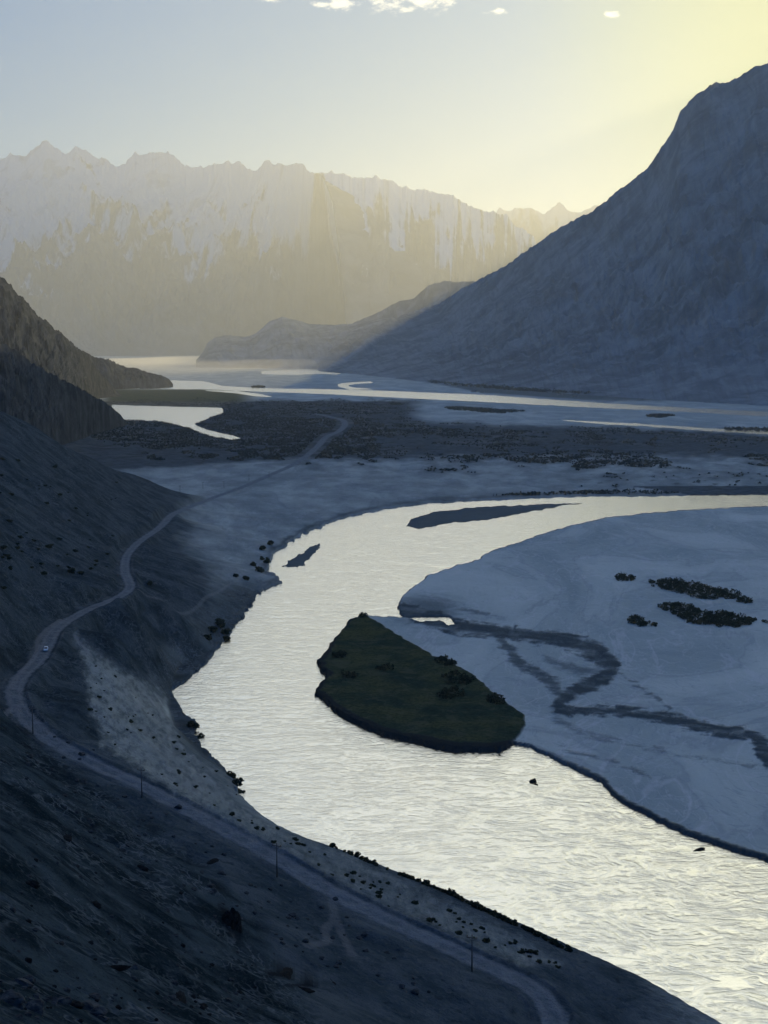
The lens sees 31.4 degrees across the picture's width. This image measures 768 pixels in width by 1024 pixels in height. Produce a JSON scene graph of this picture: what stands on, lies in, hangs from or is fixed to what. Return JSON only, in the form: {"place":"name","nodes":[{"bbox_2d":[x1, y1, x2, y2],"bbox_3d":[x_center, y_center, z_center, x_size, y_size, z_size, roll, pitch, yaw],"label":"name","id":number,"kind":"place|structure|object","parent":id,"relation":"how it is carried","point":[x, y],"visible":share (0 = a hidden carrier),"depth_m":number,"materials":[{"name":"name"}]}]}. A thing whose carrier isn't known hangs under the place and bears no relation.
{"place":"outdoors","nodes":[
{"label":"outdoors","id":0,"kind":"place"},
{"bbox_2d":[0,277,120,398],"bbox_3d":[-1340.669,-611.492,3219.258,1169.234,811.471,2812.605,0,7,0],"label":"craggy slope","id":1,"kind":"structure","parent":0,"point":[26,331],"depth_m":3495.89,"materials":[{"name":"stone"}]},
{"bbox_2d":[0,343,126,444],"bbox_3d":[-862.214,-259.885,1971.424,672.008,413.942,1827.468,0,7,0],"label":"dark ridge","id":2,"kind":"structure","parent":0,"point":[57,409],"depth_m":2270.82,"materials":[{"name":"grey stone"}]},
{"bbox_2d":[79,349,172,388],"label":"rock spur","id":3,"kind":"structure","parent":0,"point":[115,375],"depth_m":5291.49,"materials":[{"name":"grey stone"}]},
{"bbox_2d":[0,140,535,355],"bbox_3d":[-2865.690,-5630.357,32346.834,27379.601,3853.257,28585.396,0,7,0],"label":"snow mountain range","id":4,"kind":"structure","parent":0,"point":[157,254],"depth_m":22327.42,"materials":[{"name":"grey stone"}]},
{"bbox_2d":[196,317,397,368],"bbox_3d":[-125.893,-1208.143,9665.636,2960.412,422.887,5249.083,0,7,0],"label":"spur hill","id":5,"kind":"structure","parent":0,"point":[283,343],"depth_m":10424.12,"materials":[{"name":"grey stone"}]},
{"bbox_2d":[0,356,767,1023],"bbox_3d":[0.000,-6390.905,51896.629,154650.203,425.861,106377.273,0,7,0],"label":"ground","id":6,"kind":"structure","parent":0,"point":[664,720],"depth_m":645.30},
{"bbox_2d":[0,989,24,1007],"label":"boulder","id":7,"kind":"object","parent":6,"relation":"on","point":[14,998],"visible":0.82,"depth_m":79.21,"materials":[{"name":"grey stone"}]},
{"bbox_2d":[14,978,33,988],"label":"boulder","id":8,"kind":"object","parent":6,"relation":"on","point":[26,983],"visible":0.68,"depth_m":89.64,"materials":[{"name":"grey stone"}]},
{"bbox_2d":[25,957,31,963],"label":"boulder","id":9,"kind":"object","parent":6,"relation":"on","point":[28,960],"visible":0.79,"depth_m":130.44,"materials":[{"name":"grey stone"}]},
{"bbox_2d":[29,706,33,733],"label":"utility pole","id":10,"kind":"object","parent":6,"relation":"on","point":[32,719],"visible":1,"depth_m":411.90,"materials":[{"name":"wood"}]},
{"bbox_2d":[25,880,39,888],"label":"rock outcrop","id":11,"kind":"object","parent":6,"relation":"on","point":[34,884],"visible":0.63,"depth_m":199.86,"materials":[{"name":"grey stone"}]},
{"bbox_2d":[25,999,43,1014],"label":"boulder","id":12,"kind":"object","parent":6,"relation":"on","point":[36,1005],"visible":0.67,"depth_m":81.49,"materials":[{"name":"grey stone"}]},
{"bbox_2d":[58,996,71,1005],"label":"boulder","id":13,"kind":"object","parent":6,"relation":"on","point":[66,1001],"visible":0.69,"depth_m":92.61,"materials":[{"name":"grey stone"}]},
{"bbox_2d":[63,988,70,992],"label":"boulder","id":14,"kind":"object","parent":6,"relation":"on","point":[67,990],"visible":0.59,"depth_m":128.49,"materials":[{"name":"grey stone"}]},
{"bbox_2d":[63,834,71,841],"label":"rock outcrop","id":15,"kind":"object","parent":6,"relation":"on","point":[68,838],"visible":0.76,"depth_m":275.44,"materials":[{"name":"grey stone"}]},
{"bbox_2d":[70,1000,83,1008],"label":"boulder","id":16,"kind":"object","parent":6,"relation":"on","point":[77,1004],"visible":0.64,"depth_m":94.97,"materials":[{"name":"grey stone"}]},
{"bbox_2d":[82,1000,99,1009],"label":"boulder","id":17,"kind":"object","parent":6,"relation":"on","point":[89,1005],"visible":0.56,"depth_m":96.03,"materials":[{"name":"grey stone"}]},
{"bbox_2d":[88,992,100,999],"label":"boulder","id":18,"kind":"object","parent":6,"relation":"on","point":[93,995],"visible":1,"depth_m":131.25,"materials":[{"name":"grey stone"}]},
{"bbox_2d":[92,900,100,908],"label":"rock outcrop","id":19,"kind":"object","parent":6,"relation":"on","point":[96,904],"visible":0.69,"depth_m":218.03,"materials":[{"name":"grey stone"}]},
{"bbox_2d":[90,1006,107,1015],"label":"boulder","id":20,"kind":"object","parent":6,"relation":"on","point":[99,1010],"visible":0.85,"depth_m":94.90,"materials":[{"name":"grey stone"}]},
{"bbox_2d":[110,965,131,970],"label":"rock outcrop","id":21,"kind":"object","parent":6,"relation":"on","point":[120,967],"visible":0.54,"depth_m":163.76,"materials":[{"name":"grey stone"}]},
{"bbox_2d":[137,768,144,797],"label":"utility pole","id":22,"kind":"object","parent":6,"relation":"on","point":[141,782],"visible":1,"depth_m":372.86,"materials":[{"name":"wood"}]},
{"bbox_2d":[137,865,148,871],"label":"rock outcrop","id":23,"kind":"object","parent":6,"relation":"on","point":[143,868],"visible":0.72,"depth_m":293.65,"materials":[{"name":"grey stone"}]},
{"bbox_2d":[171,980,178,985],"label":"boulder","id":24,"kind":"object","parent":6,"relation":"on","point":[175,982],"visible":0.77,"depth_m":175.88,"materials":[{"name":"grey stone"}]},
{"bbox_2d":[175,991,185,1003],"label":"rock outcrop","id":25,"kind":"object","parent":6,"relation":"on","point":[180,996],"visible":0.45,"depth_m":166.82,"materials":[{"name":"grey stone"}]},
{"bbox_2d":[190,722,199,728],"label":"shrub","id":26,"kind":"object","parent":6,"relation":"on","point":[196,725],"visible":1,"depth_m":605.11,"materials":[{"name":"green plant"}]},
{"bbox_2d":[197,733,204,738],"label":"shrub","id":27,"kind":"object","parent":6,"relation":"on","point":[199,736],"visible":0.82,"depth_m":595.44,"materials":[{"name":"green plant"}]},
{"bbox_2d":[203,634,211,639],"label":"shrub","id":28,"kind":"object","parent":6,"relation":"on","point":[208,637],"visible":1,"depth_m":773.44,"materials":[{"name":"green plant"}]},
{"bbox_2d":[206,858,218,863],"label":"rock outcrop","id":29,"kind":"object","parent":6,"relation":"on","point":[213,860],"visible":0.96,"depth_m":338.48,"materials":[{"name":"grey stone"}]},
{"bbox_2d":[208,626,217,632],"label":"shrub","id":30,"kind":"object","parent":6,"relation":"on","point":[213,629],"visible":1,"depth_m":793.12,"materials":[{"name":"green plant"}]},
{"bbox_2d":[215,618,225,627],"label":"shrub","id":31,"kind":"object","parent":6,"relation":"on","point":[219,622],"visible":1,"depth_m":808.27,"materials":[{"name":"green plant"}]},
{"bbox_2d":[220,628,230,634],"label":"shrub","id":32,"kind":"object","parent":6,"relation":"on","point":[226,631],"visible":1,"depth_m":801.48,"materials":[{"name":"green plant"}]},
{"bbox_2d":[222,635,230,640],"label":"shrub","id":33,"kind":"object","parent":6,"relation":"on","point":[226,637],"visible":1,"depth_m":791.15,"materials":[{"name":"green plant"}]},
{"bbox_2d":[226,771,235,777],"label":"shrub","id":34,"kind":"object","parent":6,"relation":"on","point":[231,774],"visible":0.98,"depth_m":534.45,"materials":[{"name":"green plant"}]},
{"bbox_2d":[221,907,241,932],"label":"rock outcrop","id":35,"kind":"object","parent":6,"relation":"on","point":[231,918],"visible":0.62,"depth_m":282.76,"materials":[{"name":"grey stone"}]},
{"bbox_2d":[232,777,243,785],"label":"shrub","id":36,"kind":"object","parent":6,"relation":"on","point":[237,781],"visible":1,"depth_m":518.79,"materials":[{"name":"green plant"}]},
{"bbox_2d":[251,385,265,387],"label":"bush patch","id":37,"kind":"object","parent":6,"relation":"on","point":[257,386],"visible":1,"depth_m":5452.49,"materials":[{"name":"green plant"}]},
{"bbox_2d":[255,566,263,572],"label":"shrub","id":38,"kind":"object","parent":6,"relation":"on","point":[259,569],"visible":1,"depth_m":1013.49,"materials":[{"name":"green plant"}]},
{"bbox_2d":[263,557,270,562],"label":"shrub","id":39,"kind":"object","parent":6,"relation":"on","point":[267,560],"visible":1,"depth_m":1063.42,"materials":[{"name":"green plant"}]},
{"bbox_2d":[272,842,280,876],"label":"utility pole","id":40,"kind":"object","parent":6,"relation":"on","point":[276,858],"visible":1,"depth_m":343.33,"materials":[{"name":"wood"}]},
{"bbox_2d":[280,967,292,979],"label":"rock outcrop","id":41,"kind":"object","parent":6,"relation":"on","point":[287,972],"visible":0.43,"depth_m":275.96,"materials":[{"name":"brown stone"}]},
{"bbox_2d":[288,912,296,917],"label":"boulder","id":42,"kind":"object","parent":6,"relation":"on","point":[293,914],"visible":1,"depth_m":317.30,"materials":[{"name":"grey stone"}]},
{"bbox_2d":[298,986,314,992],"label":"rock outcrop","id":43,"kind":"object","parent":6,"relation":"on","point":[307,990],"visible":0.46,"depth_m":257.28,"materials":[{"name":"grey stone"}]},
{"bbox_2d":[331,650,347,657],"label":"island bushes","id":44,"kind":"object","parent":6,"relation":"on","point":[340,653],"visible":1,"depth_m":739.58,"materials":[{"name":"green plant"}]},
{"bbox_2d":[341,668,358,678],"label":"island bushes","id":45,"kind":"object","parent":6,"relation":"on","point":[353,673],"visible":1,"depth_m":696.35,"materials":[{"name":"green plant"}]},
{"bbox_2d":[358,612,367,617],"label":"island bushes","id":46,"kind":"object","parent":6,"relation":"on","point":[361,615],"visible":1,"depth_m":848.66,"materials":[{"name":"green plant"}]},
{"bbox_2d":[375,662,393,670],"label":"island bushes","id":47,"kind":"object","parent":6,"relation":"on","point":[382,667],"visible":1,"depth_m":711.10,"materials":[{"name":"green plant"}]},
{"bbox_2d":[389,402,402,404],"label":"bush patch","id":48,"kind":"object","parent":6,"relation":"on","point":[395,403],"visible":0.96,"depth_m":3867.97,"materials":[{"name":"green plant"}]},
{"bbox_2d":[411,988,419,994],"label":"boulder","id":49,"kind":"object","parent":6,"relation":"on","point":[414,991],"visible":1,"depth_m":288.03,"materials":[{"name":"grey stone"}]},
{"bbox_2d":[91,397,767,495],"bbox_3d":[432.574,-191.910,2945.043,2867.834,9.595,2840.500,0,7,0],"label":"scrub","id":50,"kind":"object","parent":6,"relation":"on","point":[338,449],"visible":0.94,"depth_m":2428.74,"materials":[{"name":"green plant"}]},
{"bbox_2d":[426,917,433,922],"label":"shrub","id":51,"kind":"object","parent":6,"relation":"on","point":[429,919],"visible":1,"depth_m":339.92,"materials":[{"name":"green plant"}]},
{"bbox_2d":[434,654,456,665],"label":"island bushes","id":52,"kind":"object","parent":6,"relation":"on","point":[442,659],"visible":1,"depth_m":724.88,"materials":[{"name":"green plant"}]},
{"bbox_2d":[436,685,465,698],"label":"island bushes","id":53,"kind":"object","parent":6,"relation":"on","point":[445,692],"visible":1,"depth_m":657.10,"materials":[{"name":"green plant"}]},
{"bbox_2d":[441,669,475,684],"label":"island bushes","id":54,"kind":"object","parent":6,"relation":"on","point":[467,678],"visible":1,"depth_m":687.61,"materials":[{"name":"green plant"}]},
{"bbox_2d":[467,935,477,971],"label":"utility pole","id":55,"kind":"object","parent":6,"relation":"on","point":[472,940],"visible":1,"depth_m":310.77,"materials":[{"name":"wood"}]},
{"bbox_2d":[471,901,478,907],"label":"shrub","id":56,"kind":"object","parent":6,"relation":"on","point":[475,904],"visible":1,"depth_m":373.17,"materials":[{"name":"green plant"}]},
{"bbox_2d":[444,405,523,412],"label":"bush patch","id":57,"kind":"object","parent":6,"relation":"on","point":[481,409],"visible":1,"depth_m":3512.82,"materials":[{"name":"green plant"}]},
{"bbox_2d":[482,937,489,942],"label":"shrub","id":58,"kind":"object","parent":6,"relation":"on","point":[485,940],"visible":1,"depth_m":334.65,"materials":[{"name":"green plant"}]},
{"bbox_2d":[486,692,505,703],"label":"island bushes","id":59,"kind":"object","parent":6,"relation":"on","point":[493,697],"visible":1,"depth_m":647.37,"materials":[{"name":"green plant"}]},
{"bbox_2d":[517,948,524,953],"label":"shrub","id":60,"kind":"object","parent":6,"relation":"on","point":[521,951],"visible":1,"depth_m":333.17,"materials":[{"name":"green plant"}]},
{"bbox_2d":[533,931,539,936],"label":"shrub","id":61,"kind":"object","parent":6,"relation":"on","point":[536,933],"visible":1,"depth_m":353.62,"materials":[{"name":"green plant"}]},
{"bbox_2d":[614,572,635,580],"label":"shrub thicket","id":62,"kind":"object","parent":6,"relation":"on","point":[622,577],"visible":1,"depth_m":989.82,"materials":[{"name":"green plant"}]},
{"bbox_2d":[627,614,648,626],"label":"shrub thicket","id":63,"kind":"object","parent":6,"relation":"on","point":[633,620],"visible":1,"depth_m":832.70,"materials":[{"name":"green plant"}]},
{"bbox_2d":[648,620,657,626],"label":"shrub thicket","id":64,"kind":"object","parent":6,"relation":"on","point":[653,623],"visible":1,"depth_m":826.60,"materials":[{"name":"green plant"}]},
{"bbox_2d":[645,413,675,417],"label":"bush patch","id":65,"kind":"object","parent":6,"relation":"on","point":[658,415],"visible":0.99,"depth_m":3221.35,"materials":[{"name":"green plant"}]},
{"bbox_2d":[648,577,741,599],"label":"shrub thicket","id":66,"kind":"object","parent":6,"relation":"on","point":[678,586],"visible":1,"depth_m":941.86,"materials":[{"name":"green plant"}]},
{"bbox_2d":[657,601,751,627],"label":"shrub thicket","id":67,"kind":"object","parent":6,"relation":"on","point":[687,614],"visible":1,"depth_m":848.32,"materials":[{"name":"green plant"}]},
{"bbox_2d":[736,595,752,602],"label":"shrub thicket","id":68,"kind":"object","parent":6,"relation":"on","point":[745,598],"visible":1,"depth_m":900.94,"materials":[{"name":"green plant"}]},
{"bbox_2d":[724,426,767,430],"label":"bush patch","id":69,"kind":"object","parent":6,"relation":"on","point":[738,428],"visible":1,"depth_m":2724.47,"materials":[{"name":"green plant"}]},
{"bbox_2d":[0,0,767,213],"label":"sky","id":70,"kind":"structure","parent":0,"point":[490,105],"materials":[{"name":"blue"}]},
{"bbox_2d":[352,281,475,323],"bbox_3d":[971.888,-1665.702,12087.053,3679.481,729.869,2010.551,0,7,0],"label":"hill","id":71,"kind":"structure","parent":0,"point":[433,294],"depth_m":11870.37,"materials":[{"name":"grey stone"}]},
{"bbox_2d":[112,369,767,1023],"bbox_3d":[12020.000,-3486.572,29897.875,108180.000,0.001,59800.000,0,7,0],"label":"river water","id":72,"kind":"structure","parent":0,"point":[572,857],"depth_m":525.94,"materials":[{"name":"white liquid"}]},
{"bbox_2d":[318,63,767,405],"bbox_3d":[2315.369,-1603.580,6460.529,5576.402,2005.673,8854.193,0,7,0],"label":"mountain","id":73,"kind":"structure","parent":0,"point":[650,281],"depth_m":6370.39,"materials":[{"name":"grey stone"}]},
{"bbox_2d":[427,379,600,393],"bbox_3d":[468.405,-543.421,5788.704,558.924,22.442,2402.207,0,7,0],"label":"wood","id":74,"kind":"object","parent":73,"relation":"on","point":[511,388],"visible":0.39,"depth_m":5177.44,"materials":[{"name":"green plant"}]},
{"bbox_2d":[496,202,597,243],"bbox_3d":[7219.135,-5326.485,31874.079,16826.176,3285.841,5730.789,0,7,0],"label":"distant peaks","id":75,"kind":"object","parent":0,"point":[538,225],"visible":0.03,"depth_m":29414.94,"materials":[{"name":"grey stone"}]}
]}

